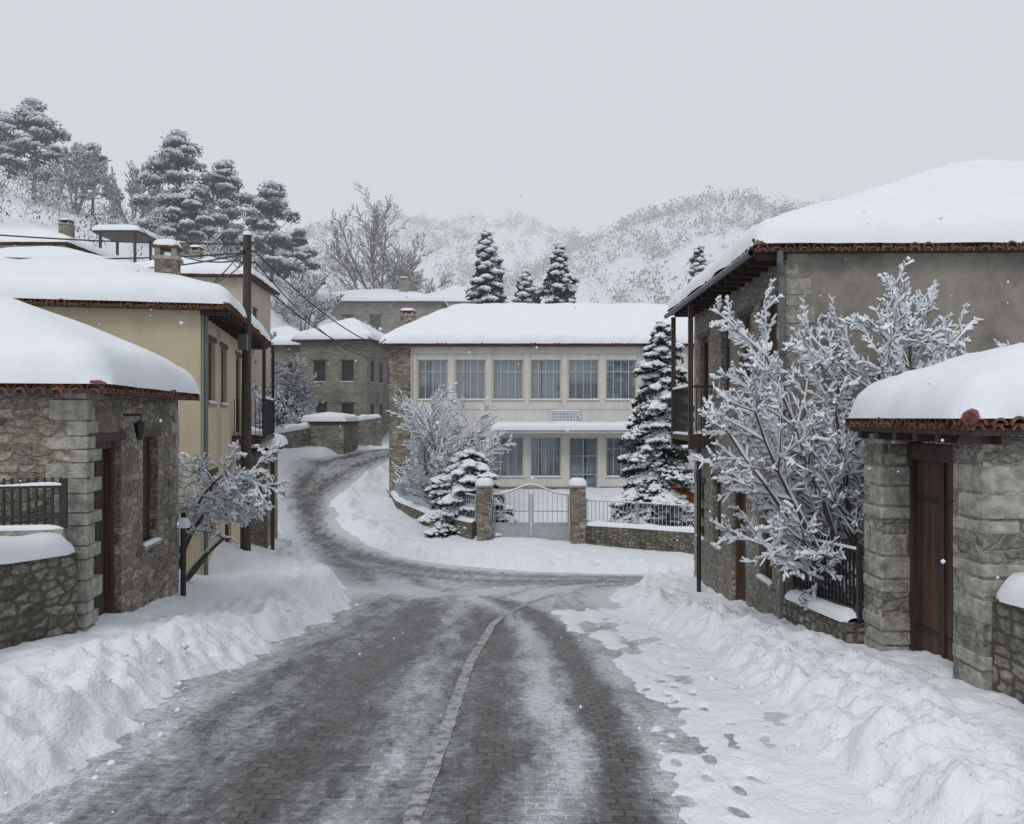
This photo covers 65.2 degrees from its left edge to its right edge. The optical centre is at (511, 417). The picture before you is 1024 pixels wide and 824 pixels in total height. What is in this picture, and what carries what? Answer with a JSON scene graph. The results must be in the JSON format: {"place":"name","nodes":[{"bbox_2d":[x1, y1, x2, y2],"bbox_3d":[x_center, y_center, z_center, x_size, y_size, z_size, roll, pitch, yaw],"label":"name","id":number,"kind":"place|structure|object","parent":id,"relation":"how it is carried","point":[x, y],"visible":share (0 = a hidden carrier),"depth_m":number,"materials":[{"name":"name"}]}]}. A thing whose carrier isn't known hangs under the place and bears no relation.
{"place":"outdoors","nodes":[
{"label":"outdoors","id":0,"kind":"place"},
{"bbox_2d":[275,422,309,433],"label":"snow","id":1,"kind":"structure","parent":0,"point":[293,427],"depth_m":47.41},
{"bbox_2d":[0,449,788,823],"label":"road","id":2,"kind":"structure","parent":0,"point":[324,723],"depth_m":7.51,"materials":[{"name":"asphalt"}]},
{"bbox_2d":[402,594,556,823],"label":"road centre line","id":3,"kind":"object","parent":2,"relation":"on","point":[417,805],"visible":1,"depth_m":7.01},
{"bbox_2d":[14,178,1008,718],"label":"falling snowflakes","id":4,"kind":"object","parent":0,"point":[512,420],"visible":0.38,"depth_m":6.92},
{"bbox_2d":[0,193,1023,823],"bbox_3d":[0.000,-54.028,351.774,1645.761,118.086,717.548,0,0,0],"label":"snow ground","id":5,"kind":"structure","parent":0,"point":[930,721],"depth_m":8.59,"materials":[{"name":"snow"}]},
{"bbox_2d":[0,107,20,169],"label":"pine tree","id":6,"kind":"object","parent":5,"relation":"on","point":[8,117],"visible":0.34,"depth_m":79.96,"materials":[{"name":"green plant"}]},
{"bbox_2d":[0,96,71,199],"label":"pine tree","id":7,"kind":"object","parent":5,"relation":"on","point":[34,120],"visible":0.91,"depth_m":78.18,"materials":[{"name":"green plant"}]},
{"bbox_2d":[0,245,71,248],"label":"walls","id":8,"kind":"structure","parent":5,"relation":"on","point":[3,246],"depth_m":50.00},
{"bbox_2d":[0,241,104,256],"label":"roof","id":9,"kind":"structure","parent":8,"relation":"on","point":[71,245],"depth_m":49.76,"materials":[{"name":"ceramic"}]},
{"bbox_2d":[0,229,124,259],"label":"roof snow","id":10,"kind":"structure","parent":8,"relation":"on","point":[49,234],"depth_m":50.23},
{"bbox_2d":[57,218,75,238],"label":"chimney","id":11,"kind":"object","parent":10,"relation":"on","point":[66,227],"visible":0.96,"depth_m":52.65,"materials":[{"name":"stone"}]},
{"bbox_2d":[0,552,76,648],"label":"masonry","id":12,"kind":"object","parent":5,"relation":"on","point":[38,599],"visible":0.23,"depth_m":8.63,"materials":[{"name":"stone"}]},
{"bbox_2d":[0,532,74,563],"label":"snow","id":13,"kind":"structure","parent":12,"relation":"on","point":[24,548],"depth_m":8.60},
{"bbox_2d":[45,141,111,214],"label":"bare deciduous tree","id":14,"kind":"object","parent":5,"relation":"on","point":[73,175],"visible":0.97,"depth_m":75.55,"materials":[{"name":"grey plant"}]},
{"bbox_2d":[74,142,121,215],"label":"pine tree","id":15,"kind":"object","parent":5,"relation":"on","point":[101,158],"visible":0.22,"depth_m":79.87,"materials":[{"name":"green plant"}]},
{"bbox_2d":[0,295,202,631],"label":"stone outbuilding","id":16,"kind":"structure","parent":5,"relation":"on","point":[79,415],"depth_m":9.87,"materials":[{"name":"grey stone"}]},
{"bbox_2d":[94,437,149,615],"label":"windows and doors","id":17,"kind":"structure","parent":16,"relation":"in","point":[104,498],"depth_m":10.32,"materials":[{"name":"brown wood"}]},
{"bbox_2d":[91,224,157,262],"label":"wooden pavilion","id":18,"kind":"structure","parent":5,"relation":"on","point":[121,232],"depth_m":60.06,"materials":[{"name":"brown wood"}]},
{"bbox_2d":[98,159,163,223],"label":"bare deciduous tree","id":19,"kind":"object","parent":5,"relation":"on","point":[112,190],"visible":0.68,"depth_m":78.58,"materials":[{"name":"grey plant"}]},
{"bbox_2d":[35,306,241,574],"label":"walls","id":20,"kind":"structure","parent":5,"relation":"on","point":[165,334],"depth_m":15.47,"materials":[{"name":"yellow paint"}]},
{"bbox_2d":[0,246,271,343],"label":"roof snow","id":21,"kind":"structure","parent":20,"relation":"on","point":[49,272],"depth_m":15.23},
{"bbox_2d":[151,239,183,304],"bbox_3d":[-7.100,-2.890,16.497,0.540,1.540,0.540,0,0,-12],"label":"chimney","id":22,"kind":"object","parent":21,"relation":"on","point":[171,263],"visible":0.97,"depth_m":16.30,"materials":[{"name":"stone"}]},
{"bbox_2d":[14,298,271,348],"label":"roof","id":23,"kind":"structure","parent":20,"relation":"on","point":[229,318],"depth_m":15.26,"materials":[{"name":"wood"}]},
{"bbox_2d":[208,342,237,542],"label":"windows and doors","id":24,"kind":"structure","parent":20,"relation":"attached to","point":[209,398],"depth_m":18.85,"materials":[{"name":"brown wood"}]},
{"bbox_2d":[208,334,241,540],"bbox_3d":[-6.768,0.425,18.976,0.135,4.270,5.600,0,0,-12],"label":"stone and wood trim","id":25,"kind":"object","parent":20,"relation":"attached to","point":[214,403],"visible":0.51,"depth_m":17.34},
{"bbox_2d":[232,337,274,549],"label":"balcony","id":26,"kind":"structure","parent":20,"relation":"attached to","point":[268,419],"depth_m":20.76,"materials":[{"name":"brown wood"}]},
{"bbox_2d":[129,128,223,244],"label":"pine tree","id":27,"kind":"object","parent":5,"relation":"on","point":[178,149],"visible":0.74,"depth_m":73.65,"materials":[{"name":"green plant"}]},
{"bbox_2d":[176,503,190,595],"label":"garden gate posts","id":28,"kind":"object","parent":5,"relation":"on","point":[183,521],"visible":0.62,"depth_m":12.86,"materials":[{"name":"black metal"}]},
{"bbox_2d":[157,187,220,253],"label":"pine tree","id":29,"kind":"object","parent":5,"relation":"on","point":[187,198],"visible":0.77,"depth_m":72.04,"materials":[{"name":"green plant"}]},
{"bbox_2d":[0,164,388,433],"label":"hillside scrub","id":30,"kind":"object","parent":5,"relation":"on","point":[40,191],"visible":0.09,"depth_m":74.05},
{"bbox_2d":[0,226,393,550],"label":"utility pole","id":31,"kind":"object","parent":5,"relation":"on","point":[244,337],"visible":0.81,"depth_m":17.93,"materials":[{"name":"brown wood"}]},
{"bbox_2d":[203,315,207,574],"bbox_3d":[-5.982,0.700,15.636,0.083,5.400,0.083,0,0,11],"label":"downpipe","id":32,"kind":"object","parent":5,"relation":"on","point":[205,408],"visible":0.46,"depth_m":15.60,"materials":[{"name":"metal"}]},
{"bbox_2d":[195,229,227,260],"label":"bare deciduous tree","id":33,"kind":"object","parent":5,"relation":"on","point":[207,250],"visible":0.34,"depth_m":67.12,"materials":[{"name":"grey plant"}]},
{"bbox_2d":[194,158,257,259],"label":"pine tree","id":34,"kind":"object","parent":5,"relation":"on","point":[227,212],"visible":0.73,"depth_m":76.00,"materials":[{"name":"green plant"}]},
{"bbox_2d":[189,277,270,397],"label":"walls","id":35,"kind":"structure","parent":5,"relation":"on","point":[260,299],"depth_m":48.33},
{"bbox_2d":[135,255,278,291],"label":"roof snow","id":36,"kind":"structure","parent":35,"relation":"on","point":[208,268],"depth_m":45.10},
{"bbox_2d":[188,245,203,274],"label":"chimney","id":37,"kind":"object","parent":36,"relation":"on","point":[196,249],"visible":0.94,"depth_m":46.96,"materials":[{"name":"stone"}]},
{"bbox_2d":[181,273,279,294],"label":"roof","id":38,"kind":"structure","parent":35,"relation":"on","point":[271,289],"depth_m":45.16,"materials":[{"name":"ceramic"}]},
{"bbox_2d":[178,440,286,580],"bbox_3d":[-4.896,1.845,13.778,1.688,2.960,2.700,0,0,-40],"label":"snow covered shrub tree","id":39,"kind":"object","parent":5,"relation":"on","point":[216,502],"visible":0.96,"depth_m":13.49,"materials":[{"name":"white plant"}]},
{"bbox_2d":[251,349,254,426],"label":"walls","id":40,"kind":"structure","parent":5,"relation":"on","point":[253,382],"depth_m":42.42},
{"bbox_2d":[251,426,287,548],"bbox_3d":[-8.469,2.357,23.837,3.296,4.486,4.123,0,0,-12],"label":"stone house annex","id":41,"kind":"object","parent":5,"relation":"on","point":[260,533],"visible":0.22,"depth_m":22.41,"materials":[{"name":"grey stone"}]},
{"bbox_2d":[234,180,310,282],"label":"pine tree","id":42,"kind":"object","parent":5,"relation":"on","point":[265,226],"visible":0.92,"depth_m":74.14,"materials":[{"name":"green plant"}]},
{"bbox_2d":[270,331,292,395],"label":"bare deciduous tree","id":43,"kind":"object","parent":5,"relation":"on","point":[278,372],"visible":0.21,"depth_m":52.46,"materials":[{"name":"grey plant"}]},
{"bbox_2d":[275,347,299,392],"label":"walls","id":44,"kind":"structure","parent":5,"relation":"on","point":[283,353],"depth_m":60.50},
{"bbox_2d":[273,345,299,346],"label":"roof","id":45,"kind":"structure","parent":44,"relation":"on","point":[286,345],"depth_m":60.12,"materials":[{"name":"ceramic"}]},
{"bbox_2d":[271,326,300,344],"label":"roof snow","id":46,"kind":"structure","parent":45,"relation":"on","point":[285,335],"depth_m":60.94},
{"bbox_2d":[281,428,309,447],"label":"masonry","id":47,"kind":"object","parent":5,"relation":"on","point":[298,438],"depth_m":48.10,"materials":[{"name":"grey stone"}]},
{"bbox_2d":[252,380,316,434],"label":"roadside snowy shrubs","id":48,"kind":"object","parent":47,"relation":"on","point":[281,416],"visible":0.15,"depth_m":50.07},
{"bbox_2d":[275,353,319,422],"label":"bare deciduous tree","id":49,"kind":"object","parent":5,"relation":"on","point":[307,388],"visible":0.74,"depth_m":53.79,"materials":[{"name":"grey plant"}]},
{"bbox_2d":[276,232,325,289],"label":"pine tree","id":50,"kind":"object","parent":5,"relation":"on","point":[300,253],"visible":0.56,"depth_m":77.32,"materials":[{"name":"green plant"}]},
{"bbox_2d":[271,265,344,330],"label":"bare deciduous tree","id":51,"kind":"object","parent":5,"relation":"on","point":[304,306],"visible":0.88,"depth_m":70.79,"materials":[{"name":"grey plant"}]},
{"bbox_2d":[301,412,359,453],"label":"stone shed","id":52,"kind":"structure","parent":5,"relation":"on","point":[327,431],"depth_m":49.33,"materials":[{"name":"stone"}]},
{"bbox_2d":[300,341,388,436],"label":"walls","id":53,"kind":"structure","parent":5,"relation":"on","point":[362,391],"depth_m":58.38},
{"bbox_2d":[291,336,379,343],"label":"roof","id":54,"kind":"structure","parent":53,"relation":"on","point":[369,339],"depth_m":57.94,"materials":[{"name":"ceramic"}]},
{"bbox_2d":[292,318,384,340],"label":"roof snow","id":55,"kind":"structure","parent":54,"relation":"on","point":[333,330],"depth_m":58.50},
{"bbox_2d":[312,359,388,425],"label":"stone and wood trim","id":56,"kind":"object","parent":53,"relation":"attached to","point":[347,381],"visible":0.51,"depth_m":58.38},
{"bbox_2d":[314,361,388,418],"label":"windows and doors","id":57,"kind":"structure","parent":53,"relation":"attached to","point":[347,370],"depth_m":58.53,"materials":[{"name":"brown glass"}]},
{"bbox_2d":[358,417,381,445],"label":"masonry","id":58,"kind":"object","parent":5,"relation":"on","point":[369,431],"visible":0.36,"depth_m":54.94,"materials":[{"name":"grey stone"}]},
{"bbox_2d":[322,181,433,290],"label":"bare deciduous tree","id":59,"kind":"object","parent":5,"relation":"on","point":[374,231],"visible":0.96,"depth_m":87.30,"materials":[{"name":"grey plant"}]},
{"bbox_2d":[316,303,442,333],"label":"walls","id":60,"kind":"structure","parent":5,"relation":"on","point":[390,317],"depth_m":80.00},
{"bbox_2d":[342,315,380,331],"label":"windows and doors","id":61,"kind":"structure","parent":60,"relation":"attached to","point":[375,321],"depth_m":80.12,"materials":[{"name":"grey glass"}]},
{"bbox_2d":[318,301,447,307],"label":"roof","id":62,"kind":"structure","parent":60,"relation":"on","point":[443,304],"depth_m":80.39,"materials":[{"name":"ceramic"}]},
{"bbox_2d":[307,289,448,306],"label":"roof snow","id":63,"kind":"structure","parent":62,"relation":"on","point":[374,295],"depth_m":79.93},
{"bbox_2d":[375,242,451,292],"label":"bare deciduous tree","id":64,"kind":"object","parent":5,"relation":"on","point":[411,275],"visible":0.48,"depth_m":89.13,"materials":[{"name":"grey plant"}]},
{"bbox_2d":[386,489,476,539],"bbox_3d":[-4.637,4.250,37.051,1.800,2.700,15.436,0,0,-20],"label":"masonry","id":65,"kind":"object","parent":5,"relation":"on","point":[470,532],"visible":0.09,"depth_m":30.78,"materials":[{"name":"stone"}]},
{"bbox_2d":[385,474,474,522],"bbox_3d":[-4.657,3.361,37.046,1.808,1.198,15.422,0,0,-20],"label":"cap","id":66,"kind":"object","parent":65,"relation":"on","point":[411,504],"depth_m":33.72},
{"bbox_2d":[395,471,476,521],"bbox_3d":[-4.635,2.889,37.059,1.467,2.159,15.389,0,0,-20],"label":"railing","id":67,"kind":"object","parent":66,"relation":"on","point":[400,490],"visible":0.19,"depth_m":33.79,"materials":[{"name":"white metal"}]},
{"bbox_2d":[386,382,516,509],"bbox_3d":[-2.417,1.600,33.160,5.251,5.970,4.543,0,0,0],"label":"snow covered bare tree","id":68,"kind":"object","parent":5,"relation":"on","point":[442,450],"visible":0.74,"depth_m":32.87,"materials":[{"name":"grey plant"}]},
{"bbox_2d":[416,448,518,539],"bbox_3d":[-1.862,3.376,31.764,4.632,4.302,4.663,0,0,0],"label":"snow laden conifer","id":69,"kind":"object","parent":5,"relation":"on","point":[467,471],"visible":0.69,"depth_m":31.07,"materials":[{"name":"green plant"}]},
{"bbox_2d":[129,185,836,303],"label":"distant forest","id":70,"kind":"object","parent":5,"relation":"on","point":[622,226],"visible":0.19,"depth_m":220.91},
{"bbox_2d":[475,478,493,540],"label":"stone gate pillar","id":71,"kind":"structure","parent":5,"relation":"on","point":[484,486],"depth_m":29.72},
{"bbox_2d":[493,484,568,539],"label":"school gate","id":72,"kind":"structure","parent":71,"relation":"attached to","point":[551,530],"depth_m":30.04,"materials":[{"name":"grey metal"}]},
{"bbox_2d":[464,231,510,303],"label":"spruce tree","id":73,"kind":"object","parent":5,"relation":"on","point":[484,280],"visible":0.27,"depth_m":59.33,"materials":[{"name":"green plant"}]},
{"bbox_2d":[4,555,983,823],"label":"snow clods","id":74,"kind":"object","parent":5,"relation":"on","point":[184,645],"visible":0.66,"depth_m":7.78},
{"bbox_2d":[510,268,541,303],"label":"spruce tree","id":75,"kind":"object","parent":5,"relation":"on","point":[526,288],"visible":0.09,"depth_m":63.48,"materials":[{"name":"green plant"}]},
{"bbox_2d":[390,346,694,487],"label":"walls","id":76,"kind":"structure","parent":5,"relation":"on","point":[543,415],"depth_m":38.00,"materials":[{"name":"beige paint"}]},
{"bbox_2d":[417,398,633,477],"bbox_3d":[0.715,0.991,38.013,10.490,3.778,0.135,0,0,0],"label":"stone and wood trim","id":77,"kind":"object","parent":76,"relation":"attached to","point":[596,399],"visible":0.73,"depth_m":37.96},
{"bbox_2d":[418,360,635,487],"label":"windows and doors","id":78,"kind":"structure","parent":76,"relation":"attached to","point":[583,379],"depth_m":38.21,"materials":[{"name":"grey glass"}]},
{"bbox_2d":[389,347,670,496],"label":"facade trim","id":79,"kind":"structure","parent":76,"relation":"attached to","point":[400,369],"depth_m":37.95,"materials":[{"name":"paint"}]},
{"bbox_2d":[379,339,693,350],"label":"roof","id":80,"kind":"structure","parent":76,"relation":"on","point":[516,344],"depth_m":37.57,"materials":[{"name":"ceramic"}]},
{"bbox_2d":[378,302,694,343],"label":"roof snow","id":81,"kind":"structure","parent":80,"relation":"on","point":[583,322],"depth_m":39.34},
{"bbox_2d":[399,308,415,344],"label":"chimney","id":82,"kind":"object","parent":81,"relation":"on","point":[406,318],"visible":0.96,"depth_m":41.95,"materials":[{"name":"stone"}]},
{"bbox_2d":[550,410,580,421],"bbox_3d":[2.525,-0.060,37.920,1.450,0.600,0.080,0,0,0],"label":"school sign","id":83,"kind":"object","parent":76,"relation":"attached to","point":[565,415],"visible":1,"depth_m":37.91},
{"bbox_2d":[491,421,647,432],"bbox_3d":[2.800,0.443,37.400,7.500,0.554,1.250,0,0,0],"label":"entrance canopy","id":84,"kind":"object","parent":76,"relation":"attached to","point":[563,426],"visible":0.91,"depth_m":36.85,"materials":[{"name":"beige paint"}]},
{"bbox_2d":[534,240,580,303],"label":"spruce tree","id":85,"kind":"object","parent":5,"relation":"on","point":[559,262],"visible":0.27,"depth_m":60.01,"materials":[{"name":"green plant"}]},
{"bbox_2d":[568,478,586,543],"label":"stone gate pillar","id":86,"kind":"structure","parent":5,"relation":"on","point":[577,486],"depth_m":29.72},
{"bbox_2d":[586,525,693,553],"bbox_3d":[7.340,4.910,28.581,9.586,1.780,0.749,0,0,15],"label":"masonry","id":87,"kind":"object","parent":5,"relation":"on","point":[646,539],"visible":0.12,"depth_m":29.14,"materials":[{"name":"stone"}]},
{"bbox_2d":[586,520,693,532],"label":"snow","id":88,"kind":"structure","parent":87,"relation":"on","point":[687,529],"depth_m":29.14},
{"bbox_2d":[586,498,694,526],"bbox_3d":[7.339,3.575,28.580,9.615,1.090,0.404,0,0,15],"label":"railing","id":89,"kind":"object","parent":87,"relation":"on","point":[636,508],"visible":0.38,"depth_m":29.37,"materials":[{"name":"grey metal"}]},
{"bbox_2d":[608,320,694,526],"bbox_3d":[5.864,0.629,31.675,5.295,9.066,4.835,0,0,-43],"label":"spruce tree","id":90,"kind":"object","parent":5,"relation":"on","point":[655,447],"visible":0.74,"depth_m":31.25,"materials":[{"name":"green plant"}]},
{"bbox_2d":[669,482,693,523],"bbox_3d":[6.775,3.375,31.925,0.950,1.650,0.850,0,0,0],"label":"orange waste container","id":91,"kind":"object","parent":5,"relation":"on","point":[689,495],"visible":0.12,"depth_m":31.60,"materials":[{"name":"paint"}]},
{"bbox_2d":[671,305,714,447],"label":"balcony","id":92,"kind":"structure","parent":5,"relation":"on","point":[688,435],"depth_m":16.47,"materials":[{"name":"brown wood"}]},
{"bbox_2d":[680,245,707,289],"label":"spruce tree","id":93,"kind":"object","parent":5,"relation":"on","point":[698,263],"visible":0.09,"depth_m":61.79,"materials":[{"name":"green plant"}]},
{"bbox_2d":[697,448,700,591],"bbox_3d":[3.763,2.550,16.106,0.090,4.100,0.090,0,0,1],"label":"balcony post","id":94,"kind":"object","parent":5,"relation":"on","point":[698,527],"visible":0.67,"depth_m":16.07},
{"bbox_2d":[783,534,863,643],"bbox_3d":[4.030,2.632,10.350,0.358,2.336,2.051,0,0,-2],"label":"iron fence","id":95,"kind":"object","parent":5,"relation":"on","point":[838,619],"visible":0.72,"depth_m":9.82,"materials":[{"name":"metal"}]},
{"bbox_2d":[691,259,1022,611],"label":"snow covered bare tree","id":96,"kind":"object","parent":5,"relation":"on","point":[792,525],"visible":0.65,"depth_m":10.24,"materials":[{"name":"white plant"}]},
{"bbox_2d":[695,253,1023,618],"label":"walls","id":97,"kind":"structure","parent":5,"relation":"on","point":[977,282],"depth_m":11.48,"materials":[{"name":"grey paint"}]},
{"bbox_2d":[664,249,787,619],"bbox_3d":[3.712,0.610,14.874,0.580,5.980,7.265,0,0,1],"label":"downpipe","id":98,"kind":"object","parent":97,"relation":"attached to","point":[744,257],"visible":0.64,"depth_m":11.39,"materials":[{"name":"metal"}]},
{"bbox_2d":[702,304,776,600],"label":"windows and doors","id":99,"kind":"structure","parent":97,"relation":"attached to","point":[740,567],"depth_m":14.61,"materials":[{"name":"brown wood"}]},
{"bbox_2d":[694,254,816,592],"bbox_3d":[4.226,1.347,14.744,0.503,7.482,6.535,0,0,1],"label":"stone and wood trim","id":100,"kind":"object","parent":97,"relation":"attached to","point":[798,285],"visible":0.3,"depth_m":11.49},
{"bbox_2d":[668,238,1023,316],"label":"roof","id":101,"kind":"structure","parent":97,"relation":"on","point":[763,258],"depth_m":11.34,"materials":[{"name":"wood"}]},
{"bbox_2d":[667,159,1023,311],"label":"roof snow","id":102,"kind":"structure","parent":101,"relation":"on","point":[980,200],"depth_m":11.56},
{"bbox_2d":[845,343,1023,690],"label":"roofed stone gateway","id":103,"kind":"object","parent":5,"relation":"on","point":[957,505],"visible":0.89,"depth_m":7.97,"materials":[{"name":"grey stone"}]},
{"bbox_2d":[907,443,952,661],"bbox_3d":[4.455,1.740,8.220,0.170,2.920,1.280,0,0,0],"label":"wooden door","id":104,"kind":"structure","parent":103,"relation":"in","point":[930,464],"depth_m":8.48,"materials":[{"name":"brown wood"}]},
{"bbox_2d":[993,598,1023,703],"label":"masonry","id":105,"kind":"object","parent":5,"relation":"on","point":[1008,649],"visible":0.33,"depth_m":6.86,"materials":[{"name":"stone"}]},
{"bbox_2d":[996,572,1023,607],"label":"snow cap","id":106,"kind":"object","parent":105,"relation":"on","point":[1010,591],"depth_m":6.82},
{"bbox_3d":[-7.290,2.441,8.096,4.053,2.318,1.792,0,0,0],"label":"snowy yard terrace","id":107,"kind":"object","parent":5,"relation":"on","visible":0},
{"bbox_2d":[0,477,67,538],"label":"iron railing","id":108,"kind":"object","parent":107,"relation":"on","point":[11,529],"visible":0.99,"depth_m":9.04,"materials":[{"name":"metal"}]},
{"bbox_2d":[0,0,1023,240],"label":"sky","id":109,"kind":"structure","parent":0,"point":[615,108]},
{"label":"walls","id":110,"kind":"object","parent":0,"visible":0},
{"bbox_2d":[414,301,473,302],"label":"roof","id":111,"kind":"structure","parent":110,"relation":"on","point":[451,301],"depth_m":86.04,"materials":[{"name":"ceramic"}]},
{"bbox_2d":[427,286,506,301],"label":"roof snow","id":112,"kind":"structure","parent":111,"relation":"on","point":[454,293],"depth_m":86.90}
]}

